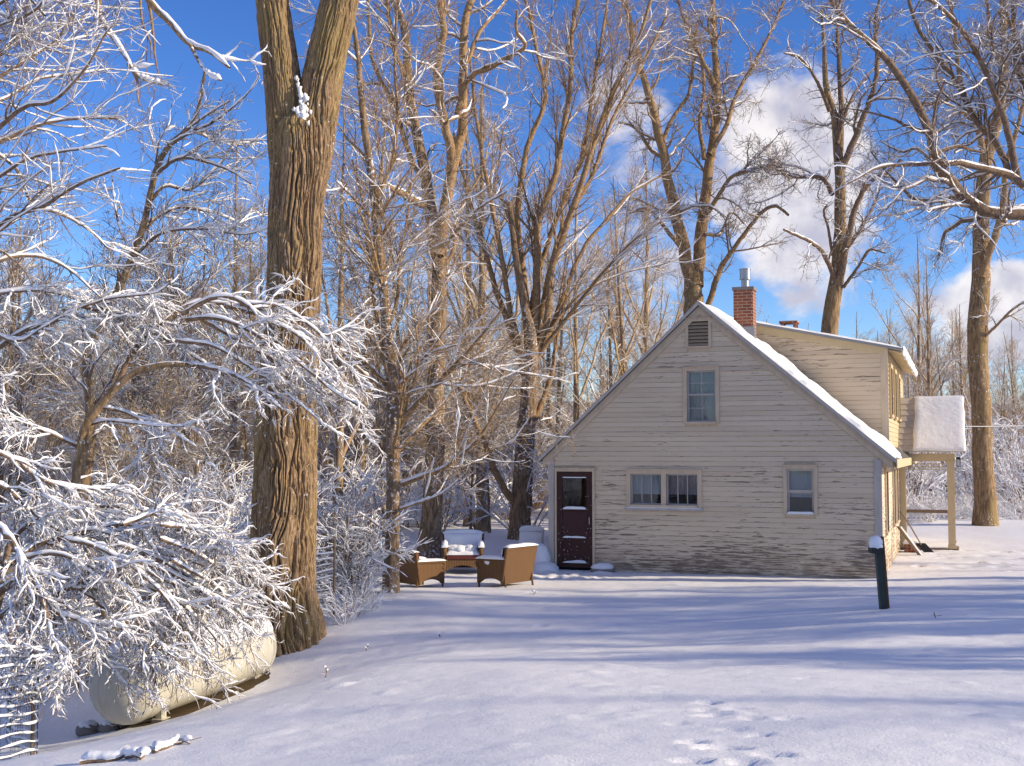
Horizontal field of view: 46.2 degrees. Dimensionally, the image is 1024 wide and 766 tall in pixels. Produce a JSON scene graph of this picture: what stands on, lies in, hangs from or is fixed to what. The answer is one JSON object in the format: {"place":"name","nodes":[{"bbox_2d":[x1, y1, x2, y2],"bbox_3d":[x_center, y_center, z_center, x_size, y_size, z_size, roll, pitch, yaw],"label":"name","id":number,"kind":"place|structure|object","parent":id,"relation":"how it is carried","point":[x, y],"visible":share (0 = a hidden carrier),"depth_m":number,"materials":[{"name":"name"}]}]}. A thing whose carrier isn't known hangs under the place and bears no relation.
{"place":"outdoors","nodes":[
{"label":"outdoors","id":0,"kind":"place"},
{"bbox_2d":[0,480,1023,765],"bbox_3d":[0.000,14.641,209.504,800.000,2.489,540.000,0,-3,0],"label":"snowy ground","id":1,"kind":"structure","parent":0,"point":[594,668],"depth_m":11.83,"materials":[{"name":"snow"}]},
{"bbox_2d":[0,212,84,562],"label":"sapling","id":2,"kind":"object","parent":1,"relation":"on","point":[11,366],"visible":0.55,"depth_m":26.18,"materials":[{"name":"brown plant"}]},
{"bbox_2d":[0,229,84,555],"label":"woodland tree","id":3,"kind":"object","parent":1,"relation":"on","point":[50,438],"visible":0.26,"depth_m":27.79,"materials":[{"name":"brown plant"}]},
{"bbox_2d":[0,241,94,566],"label":"sapling","id":4,"kind":"object","parent":1,"relation":"on","point":[52,367],"visible":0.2,"depth_m":30.16,"materials":[{"name":"brown"}]},
{"bbox_2d":[5,261,99,492],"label":"woodland tree","id":5,"kind":"object","parent":1,"relation":"on","point":[53,477],"visible":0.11,"depth_m":32.84,"materials":[{"name":"brown plant"}]},
{"bbox_2d":[22,297,116,453],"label":"sapling","id":6,"kind":"object","parent":1,"relation":"on","point":[66,332],"visible":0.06,"depth_m":37.47,"materials":[{"name":"brown"}]},
{"bbox_2d":[0,543,168,685],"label":"snowy shrub","id":7,"kind":"object","parent":1,"relation":"on","point":[88,661],"visible":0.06,"depth_m":17.09,"materials":[{"name":"white plant"}]},
{"bbox_2d":[0,0,179,297],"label":"edge tree","id":8,"kind":"object","parent":1,"relation":"on","point":[24,30],"visible":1,"depth_m":13.62,"materials":[{"name":"white plant"}]},
{"bbox_2d":[0,461,182,631],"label":"snowy shrub","id":9,"kind":"object","parent":1,"relation":"on","point":[70,546],"visible":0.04,"depth_m":19.83,"materials":[{"name":"snow"}]},
{"bbox_2d":[0,483,191,698],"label":"snowy shrub","id":10,"kind":"object","parent":1,"relation":"on","point":[83,600],"visible":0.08,"depth_m":16.67,"materials":[{"name":"white plant"}]},
{"bbox_2d":[15,300,184,508],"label":"sapling","id":11,"kind":"object","parent":1,"relation":"on","point":[68,385],"visible":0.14,"depth_m":26.07,"materials":[{"name":"brown"}]},
{"bbox_2d":[9,272,206,546],"bbox_3d":[-7.988,1.090,24.152,3.812,7.070,3.355,-1,-3,19],"label":"sapling","id":12,"kind":"object","parent":1,"relation":"on","point":[108,454],"visible":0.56,"depth_m":24.01,"materials":[{"name":"brown"}]},
{"bbox_2d":[79,745,150,764],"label":"fallen branch","id":13,"kind":"object","parent":1,"relation":"on","point":[125,752],"visible":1,"depth_m":8.45,"materials":[{"name":"white plant"}]},
{"bbox_2d":[0,438,249,603],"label":"snowy shrub","id":14,"kind":"object","parent":1,"relation":"on","point":[187,505],"visible":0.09,"depth_m":21.51,"materials":[{"name":"snow"}]},
{"bbox_2d":[6,439,251,625],"bbox_3d":[-6.349,2.680,20.532,4.554,3.465,4.414,1,-4,-19],"label":"snowy shrub","id":15,"kind":"object","parent":1,"relation":"on","point":[180,496],"visible":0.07,"depth_m":21.15,"materials":[{"name":"white plant"}]},
{"bbox_2d":[55,274,216,531],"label":"woodland tree","id":16,"kind":"object","parent":1,"relation":"on","point":[151,399],"visible":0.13,"depth_m":28.27,"materials":[{"name":"brown plant"}]},
{"bbox_2d":[35,458,256,625],"bbox_3d":[-5.581,2.730,19.122,4.012,3.150,4.140,0,-3,-4],"label":"snowy shrub","id":17,"kind":"object","parent":1,"relation":"on","point":[246,523],"visible":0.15,"depth_m":18.61,"materials":[{"name":"snow"}]},
{"bbox_2d":[0,447,306,731],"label":"snowy bush","id":18,"kind":"object","parent":1,"relation":"on","point":[188,585],"visible":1,"depth_m":12.50,"materials":[{"name":"white plant"}]},
{"bbox_2d":[70,221,246,504],"bbox_3d":[-8.924,0.336,30.128,4.448,8.789,6.044,1,-3,-12],"label":"sapling","id":19,"kind":"object","parent":1,"relation":"on","point":[129,302],"visible":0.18,"depth_m":29.73,"materials":[{"name":"brown plant"}]},
{"bbox_2d":[94,343,227,508],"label":"sapling","id":20,"kind":"object","parent":1,"relation":"on","point":[176,455],"visible":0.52,"depth_m":24.25,"materials":[{"name":"brown"}]},
{"bbox_2d":[57,49,268,597],"bbox_3d":[-6.485,-0.752,23.024,4.497,10.777,4.012,0,-3,0],"label":"leaning tree","id":21,"kind":"object","parent":1,"relation":"on","point":[85,383],"visible":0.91,"depth_m":23.04,"materials":[{"name":"brown plant"}]},
{"bbox_2d":[0,537,335,759],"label":"wire fence","id":22,"kind":"object","parent":1,"relation":"on","point":[33,722],"visible":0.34,"depth_m":12.96,"materials":[{"name":"white"}]},
{"bbox_2d":[152,734,201,753],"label":"fallen branch","id":23,"kind":"object","parent":1,"relation":"on","point":[177,739],"visible":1,"depth_m":8.92,"materials":[{"name":"white plant"}]},
{"bbox_2d":[97,283,258,501],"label":"sapling","id":24,"kind":"object","parent":1,"relation":"on","point":[239,404],"visible":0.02,"depth_m":35.29,"materials":[{"name":"brown plant"}]},
{"bbox_2d":[103,191,265,543],"bbox_3d":[-6.651,0.217,26.392,4.381,8.657,5.953,2,-4,-34],"label":"sapling","id":25,"kind":"object","parent":1,"relation":"on","point":[179,302],"visible":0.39,"depth_m":26.02,"materials":[{"name":"brown plant"}]},
{"bbox_2d":[115,671,270,730],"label":"bare ground","id":26,"kind":"structure","parent":1,"relation":"on","point":[189,708],"depth_m":14.97,"materials":[{"name":"brown soil"}]},
{"bbox_2d":[88,610,276,727],"bbox_3d":[-4.092,3.595,15.268,0.934,1.340,3.313,-1,-3,18],"label":"propane tank","id":27,"kind":"object","parent":26,"relation":"on","point":[102,698],"visible":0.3,"depth_m":14.09,"materials":[{"name":"metal"}]},
{"bbox_2d":[0,265,391,644],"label":"arching tree","id":28,"kind":"object","parent":1,"relation":"on","point":[263,311],"visible":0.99,"depth_m":14.89,"materials":[{"name":"white plant"}]},
{"bbox_2d":[152,220,243,517],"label":"woodland tree","id":29,"kind":"object","parent":1,"relation":"on","point":[205,349],"visible":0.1,"depth_m":28.83,"materials":[{"name":"brown plant"}]},
{"bbox_2d":[167,431,253,578],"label":"snowy shrub","id":30,"kind":"object","parent":1,"relation":"on","point":[224,493],"visible":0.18,"depth_m":23.37,"materials":[{"name":"white plant"}]},
{"bbox_2d":[174,148,268,510],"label":"woodland tree","id":31,"kind":"object","parent":1,"relation":"on","point":[251,277],"visible":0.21,"depth_m":32.99,"materials":[{"name":"brown plant"}]},
{"bbox_2d":[192,364,258,509],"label":"tan brush","id":32,"kind":"object","parent":1,"relation":"on","point":[239,476],"visible":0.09,"depth_m":40.77,"materials":[{"name":"brown"}]},
{"bbox_2d":[95,0,358,656],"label":"tree","id":33,"kind":"object","parent":1,"relation":"on","point":[302,113],"visible":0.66,"depth_m":17.59,"materials":[{"name":"brown plant"}]},
{"bbox_2d":[128,441,328,539],"bbox_3d":[-6.740,2.814,27.479,3.991,3.134,4.118,3,-4,-42],"label":"snowy shrub","id":34,"kind":"object","parent":1,"relation":"on","point":[319,472],"visible":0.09,"depth_m":27.40,"materials":[{"name":"white plant"}]},
{"bbox_2d":[95,438,375,577],"bbox_3d":[-5.579,2.586,23.250,4.414,3.465,4.554,-1,-3,18],"label":"snowy shrub","id":35,"kind":"object","parent":1,"relation":"on","point":[248,498],"visible":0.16,"depth_m":23.41,"materials":[{"name":"white plant"}]},
{"bbox_2d":[145,478,340,611],"bbox_3d":[-4.763,2.711,19.874,3.833,3.039,2.504,0,-3,-2],"label":"snowy shrub","id":36,"kind":"object","parent":1,"relation":"on","point":[233,516],"visible":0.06,"depth_m":20.28,"materials":[{"name":"white plant"}]},
{"bbox_2d":[170,245,332,504],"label":"sapling","id":37,"kind":"object","parent":1,"relation":"on","point":[244,438],"visible":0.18,"depth_m":31.26,"materials":[{"name":"brown"}]},
{"bbox_2d":[162,159,378,448],"bbox_3d":[-7.617,-1.538,38.203,6.787,12.888,4.825,0,-3,-7],"label":"woodland tree","id":38,"kind":"object","parent":1,"relation":"on","point":[252,194],"visible":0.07,"depth_m":38.79,"materials":[{"name":"brown plant"}]},
{"bbox_2d":[229,428,410,546],"bbox_3d":[-4.617,2.594,28.520,4.157,3.264,4.289,1,-3,-14],"label":"snowy shrub","id":39,"kind":"object","parent":1,"relation":"on","point":[369,470],"visible":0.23,"depth_m":28.59,"materials":[{"name":"white plant"}]},
{"bbox_2d":[193,102,448,516],"bbox_3d":[-4.670,-1.384,30.045,6.712,11.364,3.593,1,-3,-18],"label":"woodland tree","id":40,"kind":"object","parent":1,"relation":"on","point":[338,459],"visible":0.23,"depth_m":29.96,"materials":[{"name":"brown plant"}]},
{"bbox_2d":[226,483,433,592],"bbox_3d":[-3.142,2.615,20.957,3.066,2.431,2.003,-1,-4,22],"label":"snowy shrub","id":41,"kind":"object","parent":1,"relation":"on","point":[347,527],"visible":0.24,"depth_m":20.64,"materials":[{"name":"snow"}]},
{"bbox_2d":[321,583,375,624],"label":"snowy shrub","id":42,"kind":"object","parent":1,"relation":"on","point":[353,613],"visible":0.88,"depth_m":18.36,"materials":[{"name":"white plant"}]},
{"bbox_2d":[318,571,391,617],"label":"snowy shrub","id":43,"kind":"object","parent":1,"relation":"on","point":[336,600],"visible":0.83,"depth_m":18.76,"materials":[{"name":"snow"}]},
{"bbox_2d":[315,380,424,512],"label":"tan brush","id":44,"kind":"object","parent":1,"relation":"on","point":[327,453],"visible":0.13,"depth_m":40.26,"materials":[{"name":"brown"}]},
{"bbox_2d":[316,485,426,606],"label":"snowy bush","id":45,"kind":"object","parent":1,"relation":"on","point":[362,535],"visible":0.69,"depth_m":20.33,"materials":[{"name":"snow"}]},
{"bbox_2d":[321,67,431,525],"bbox_3d":[-4.517,-2.512,36.795,4.086,14.498,5.041,1,-3,-9],"label":"woodland tree","id":46,"kind":"object","parent":1,"relation":"on","point":[359,440],"visible":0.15,"depth_m":36.24,"materials":[{"name":"brown plant"}]},
{"bbox_2d":[317,304,451,521],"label":"sapling","id":47,"kind":"object","parent":1,"relation":"on","point":[372,451],"visible":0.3,"depth_m":36.20,"materials":[{"name":"brown plant"}]},
{"bbox_2d":[321,223,454,526],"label":"woodland tree","id":48,"kind":"object","parent":1,"relation":"on","point":[403,475],"visible":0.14,"depth_m":40.27,"materials":[{"name":"brown plant"}]},
{"bbox_2d":[316,343,459,513],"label":"tan brush","id":49,"kind":"object","parent":1,"relation":"on","point":[375,437],"visible":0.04,"depth_m":41.83,"materials":[{"name":"brown"}]},
{"bbox_2d":[324,436,468,537],"bbox_3d":[-3.095,2.839,32.309,3.810,2.991,3.931,1,-3,-15],"label":"snowy shrub","id":50,"kind":"object","parent":1,"relation":"on","point":[359,478],"visible":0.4,"depth_m":32.11,"materials":[{"name":"white plant"}]},
{"bbox_2d":[247,0,594,593],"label":"yard tree","id":51,"kind":"object","parent":1,"relation":"on","point":[398,414],"visible":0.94,"depth_m":20.82,"materials":[{"name":"brown plant"}]},
{"bbox_2d":[399,549,445,587],"bbox_3d":[-1.760,3.540,22.820,0.783,0.796,0.763,3,-4,-40],"label":"wicker armchair","id":52,"kind":"object","parent":1,"relation":"on","point":[420,570],"visible":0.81,"depth_m":22.57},
{"bbox_2d":[373,221,477,428],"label":"woodland tree","id":53,"kind":"object","parent":1,"relation":"on","point":[428,295],"visible":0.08,"depth_m":47.64,"materials":[{"name":"brown plant"}]},
{"bbox_2d":[383,366,469,471],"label":"sapling","id":54,"kind":"object","parent":1,"relation":"on","point":[419,446],"visible":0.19,"depth_m":36.46,"materials":[{"name":"brown"}]},
{"bbox_2d":[408,465,474,532],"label":"snowy shrub","id":55,"kind":"object","parent":1,"relation":"on","point":[450,513],"visible":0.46,"depth_m":33.95,"materials":[{"name":"white plant"}]},
{"bbox_2d":[369,399,518,524],"bbox_3d":[-2.556,2.670,40.076,6.488,4.564,5.983,0,-3,5],"label":"tan brush","id":56,"kind":"object","parent":1,"relation":"on","point":[409,458],"visible":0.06,"depth_m":39.88,"materials":[{"name":"brown"}]},
{"bbox_2d":[341,0,581,558],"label":"yard tree","id":57,"kind":"object","parent":1,"relation":"on","point":[431,521],"visible":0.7,"depth_m":27.07,"materials":[{"name":"brown plant"}]},
{"bbox_2d":[441,529,483,573],"bbox_3d":[-1.040,3.607,25.461,0.908,0.965,0.879,0,-3,-2],"label":"wicker armchair","id":58,"kind":"object","parent":1,"relation":"on","point":[462,548],"visible":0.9,"depth_m":25.20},
{"bbox_2d":[418,347,515,528],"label":"sapling","id":59,"kind":"object","parent":1,"relation":"on","point":[472,456],"visible":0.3,"depth_m":34.12,"materials":[{"name":"brown plant"}]},
{"bbox_2d":[405,77,530,525],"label":"woodland tree","id":60,"kind":"object","parent":1,"relation":"on","point":[465,520],"visible":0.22,"depth_m":40.47,"materials":[{"name":"brown plant"}]},
{"bbox_2d":[443,442,513,529],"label":"snowy shrub","id":61,"kind":"object","parent":1,"relation":"on","point":[474,510],"visible":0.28,"depth_m":37.27,"materials":[{"name":"white plant"}]},
{"bbox_2d":[416,51,545,531],"bbox_3d":[-1.050,-2.772,36.818,3.969,14.861,6.021,1,-3,-11],"label":"woodland tree","id":62,"kind":"object","parent":1,"relation":"on","point":[481,525],"visible":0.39,"depth_m":36.18,"materials":[{"name":"brown plant"}]},
{"bbox_2d":[443,427,547,528],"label":"snowy shrub","id":63,"kind":"object","parent":1,"relation":"on","point":[509,506],"visible":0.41,"depth_m":31.38,"materials":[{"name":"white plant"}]},
{"bbox_2d":[445,443,547,526],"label":"snowy shrub","id":64,"kind":"object","parent":1,"relation":"on","point":[536,500],"visible":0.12,"depth_m":38.79,"materials":[{"name":"white plant"}]},
{"bbox_2d":[444,304,552,532],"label":"sapling","id":65,"kind":"object","parent":1,"relation":"on","point":[504,422],"visible":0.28,"depth_m":34.37,"materials":[{"name":"brown"}]},
{"bbox_2d":[475,543,537,586],"bbox_3d":[-0.101,3.459,22.723,0.825,0.882,0.978,-2,-4,37],"label":"wicker armchair","id":66,"kind":"object","parent":1,"relation":"on","point":[512,563],"visible":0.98,"depth_m":22.44,"materials":[{"name":"wicker"}]},
{"bbox_2d":[474,366,546,490],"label":"sapling","id":67,"kind":"object","parent":1,"relation":"on","point":[508,380],"visible":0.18,"depth_m":41.51,"materials":[{"name":"brown plant"}]},
{"bbox_2d":[495,363,563,490],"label":"sapling","id":68,"kind":"object","parent":1,"relation":"on","point":[538,447],"visible":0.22,"depth_m":45.27,"materials":[{"name":"brown plant"}]},
{"bbox_2d":[519,525,544,543],"bbox_3d":[0.385,3.620,26.716,0.713,0.864,0.745,0,-3,8],"label":"snowed in chair","id":69,"kind":"object","parent":1,"relation":"on","point":[530,534],"visible":0.52,"depth_m":26.88,"materials":[{"name":"white wicker"}]},
{"bbox_2d":[534,542,558,573],"bbox_3d":[0.642,3.892,25.736,0.608,0.935,1.021,1,-3,-17],"label":"snow heap","id":70,"kind":"object","parent":1,"relation":"on","point":[542,563],"visible":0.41,"depth_m":25.55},
{"bbox_2d":[504,193,596,506],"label":"woodland tree","id":71,"kind":"object","parent":1,"relation":"on","point":[548,350],"visible":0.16,"depth_m":51.12,"materials":[{"name":"brown plant"}]},
{"bbox_2d":[400,0,711,539],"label":"yard tree","id":72,"kind":"object","parent":1,"relation":"on","point":[519,498],"visible":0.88,"depth_m":31.00,"materials":[{"name":"brown plant"}]},
{"bbox_2d":[515,252,614,439],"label":"woodland tree","id":73,"kind":"object","parent":1,"relation":"on","point":[558,384],"visible":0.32,"depth_m":50.48,"materials":[{"name":"brown plant"}]},
{"bbox_2d":[527,181,645,439],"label":"woodland tree","id":74,"kind":"object","parent":1,"relation":"on","point":[575,343],"visible":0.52,"depth_m":43.76,"materials":[{"name":"brown plant"}]},
{"bbox_2d":[551,348,629,423],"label":"tan brush","id":75,"kind":"object","parent":1,"relation":"on","point":[603,363],"visible":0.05,"depth_m":42.87,"materials":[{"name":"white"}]},
{"bbox_2d":[544,299,639,417],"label":"woodland tree","id":76,"kind":"object","parent":1,"relation":"on","point":[598,356],"visible":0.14,"depth_m":58.73,"materials":[{"name":"brown plant"}]},
{"bbox_2d":[556,245,672,410],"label":"woodland tree","id":77,"kind":"object","parent":1,"relation":"on","point":[591,386],"visible":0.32,"depth_m":49.98,"materials":[{"name":"brown plant"}]},
{"bbox_2d":[563,188,667,393],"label":"woodland tree","id":78,"kind":"object","parent":1,"relation":"on","point":[614,324],"visible":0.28,"depth_m":58.16,"materials":[{"name":"brown plant"}]},
{"bbox_2d":[565,152,684,367],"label":"woodland tree","id":79,"kind":"object","parent":1,"relation":"on","point":[647,308],"visible":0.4,"depth_m":50.05,"materials":[{"name":"brown plant"}]},
{"bbox_2d":[577,176,683,374],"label":"woodland tree","id":80,"kind":"object","parent":1,"relation":"on","point":[622,330],"visible":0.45,"depth_m":46.70,"materials":[{"name":"brown plant"}]},
{"bbox_2d":[600,0,810,314],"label":"roof tree","id":81,"kind":"object","parent":1,"relation":"on","point":[692,294],"visible":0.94,"depth_m":39.26,"materials":[{"name":"brown plant"}]},
{"bbox_2d":[538,268,965,578],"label":"house","id":82,"kind":"structure","parent":1,"relation":"on","point":[709,439],"depth_m":24.97,"materials":[{"name":"cream painted wood siding"},{"name":"snow"},{"name":"red brick"}]},
{"bbox_2d":[557,472,591,567],"bbox_3d":[1.330,2.919,25.640,0.788,2.030,0.095,-1,-4,20],"label":"door","id":83,"kind":"structure","parent":82,"relation":"in","point":[574,523],"depth_m":25.64,"materials":[{"name":"red paint"}]},
{"bbox_2d":[625,469,702,510],"bbox_3d":[3.282,2.247,25.332,1.650,0.856,0.810,-1,-4,20],"label":"window","id":84,"kind":"structure","parent":82,"relation":"in","point":[646,489],"depth_m":25.11,"materials":[{"name":"glass"}]},
{"bbox_2d":[682,366,719,423],"bbox_3d":[3.942,0.256,24.911,0.770,1.192,0.246,-1,-4,20],"label":"window","id":85,"kind":"structure","parent":82,"relation":"in","point":[701,402],"depth_m":24.97,"materials":[{"name":"glass"}]},
{"bbox_2d":[782,465,817,515],"bbox_3d":[5.899,2.178,24.367,0.690,1.043,0.800,-1,-4,20],"label":"window","id":86,"kind":"structure","parent":82,"relation":"in","point":[800,485],"depth_m":24.14,"materials":[{"name":"white glass"}]},
{"bbox_2d":[735,0,942,334],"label":"roof tree","id":87,"kind":"object","parent":1,"relation":"on","point":[843,240],"visible":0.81,"depth_m":37.24,"materials":[{"name":"brown plant"}]},
{"bbox_2d":[868,535,889,608],"bbox_3d":[5.111,2.740,16.737,0.230,1.236,0.500,-2,-4,28],"label":"metal post","id":88,"kind":"object","parent":1,"relation":"on","point":[876,547],"visible":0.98,"depth_m":16.67,"materials":[{"name":"metal"}]},
{"bbox_2d":[789,0,1023,287],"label":"overhanging tree","id":89,"kind":"object","parent":1,"relation":"on","point":[962,195],"visible":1,"depth_m":21.83,"materials":[{"name":"brown plant"}]},
{"bbox_2d":[865,234,962,495],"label":"woodland tree","id":90,"kind":"object","parent":1,"relation":"on","point":[914,329],"visible":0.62,"depth_m":58.15,"materials":[{"name":"brown plant"}]},
{"bbox_2d":[884,247,966,496],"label":"woodland tree","id":91,"kind":"object","parent":1,"relation":"on","point":[928,389],"visible":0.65,"depth_m":55.86,"materials":[{"name":"brown plant"}]},
{"bbox_2d":[906,452,946,508],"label":"snowy shrub","id":92,"kind":"object","parent":1,"relation":"on","point":[919,491],"visible":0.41,"depth_m":44.92,"materials":[{"name":"white plant"}]},
{"bbox_2d":[903,336,968,497],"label":"woodland tree","id":93,"kind":"object","parent":1,"relation":"on","point":[941,384],"visible":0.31,"depth_m":54.27,"materials":[{"name":"brown plant"}]},
{"bbox_2d":[906,392,970,507],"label":"snowy shrub","id":94,"kind":"object","parent":1,"relation":"on","point":[930,477],"visible":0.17,"depth_m":45.87,"materials":[{"name":"white plant"}]},
{"bbox_2d":[880,0,1023,525],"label":"lawn tree","id":95,"kind":"object","parent":1,"relation":"on","point":[985,510],"visible":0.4,"depth_m":38.05,"materials":[{"name":"brown plant"}]},
{"bbox_2d":[931,304,995,492],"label":"woodland tree","id":96,"kind":"object","parent":1,"relation":"on","point":[964,374],"visible":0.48,"depth_m":58.09,"materials":[{"name":"brown plant"}]},
{"bbox_2d":[914,391,1023,502],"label":"snowy shrub","id":97,"kind":"object","parent":1,"relation":"on","point":[960,454],"visible":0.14,"depth_m":50.84,"materials":[{"name":"white plant"}]},
{"bbox_2d":[946,416,1023,503],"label":"snowy shrub","id":98,"kind":"object","parent":1,"relation":"on","point":[1015,443],"visible":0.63,"depth_m":48.85,"materials":[{"name":"white plant"}]},
{"bbox_2d":[962,447,1023,512],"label":"snowy shrub","id":99,"kind":"object","parent":1,"relation":"on","point":[1012,496],"visible":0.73,"depth_m":44.08,"materials":[{"name":"white plant"}]},
{"bbox_2d":[970,350,1023,450],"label":"woodland tree","id":100,"kind":"object","parent":1,"relation":"on","point":[1004,373],"visible":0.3,"depth_m":61.88,"materials":[{"name":"brown plant"}]},
{"bbox_2d":[988,332,1023,463],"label":"woodland tree","id":101,"kind":"object","parent":1,"relation":"on","point":[1009,369],"visible":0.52,"depth_m":58.01,"materials":[{"name":"white plant"}]},
{"bbox_2d":[989,320,1023,447],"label":"woodland tree","id":102,"kind":"object","parent":1,"relation":"on","point":[1011,355],"visible":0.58,"depth_m":66.06,"materials":[{"name":"white plant"}]},
{"bbox_2d":[990,349,1023,448],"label":"woodland tree","id":103,"kind":"object","parent":1,"relation":"on","point":[1007,406],"visible":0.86,"depth_m":54.12,"materials":[{"name":"white plant"}]},
{"bbox_2d":[0,0,1023,414],"label":"sky","id":104,"kind":"structure","parent":0,"point":[220,25],"materials":[{"name":"blue"}]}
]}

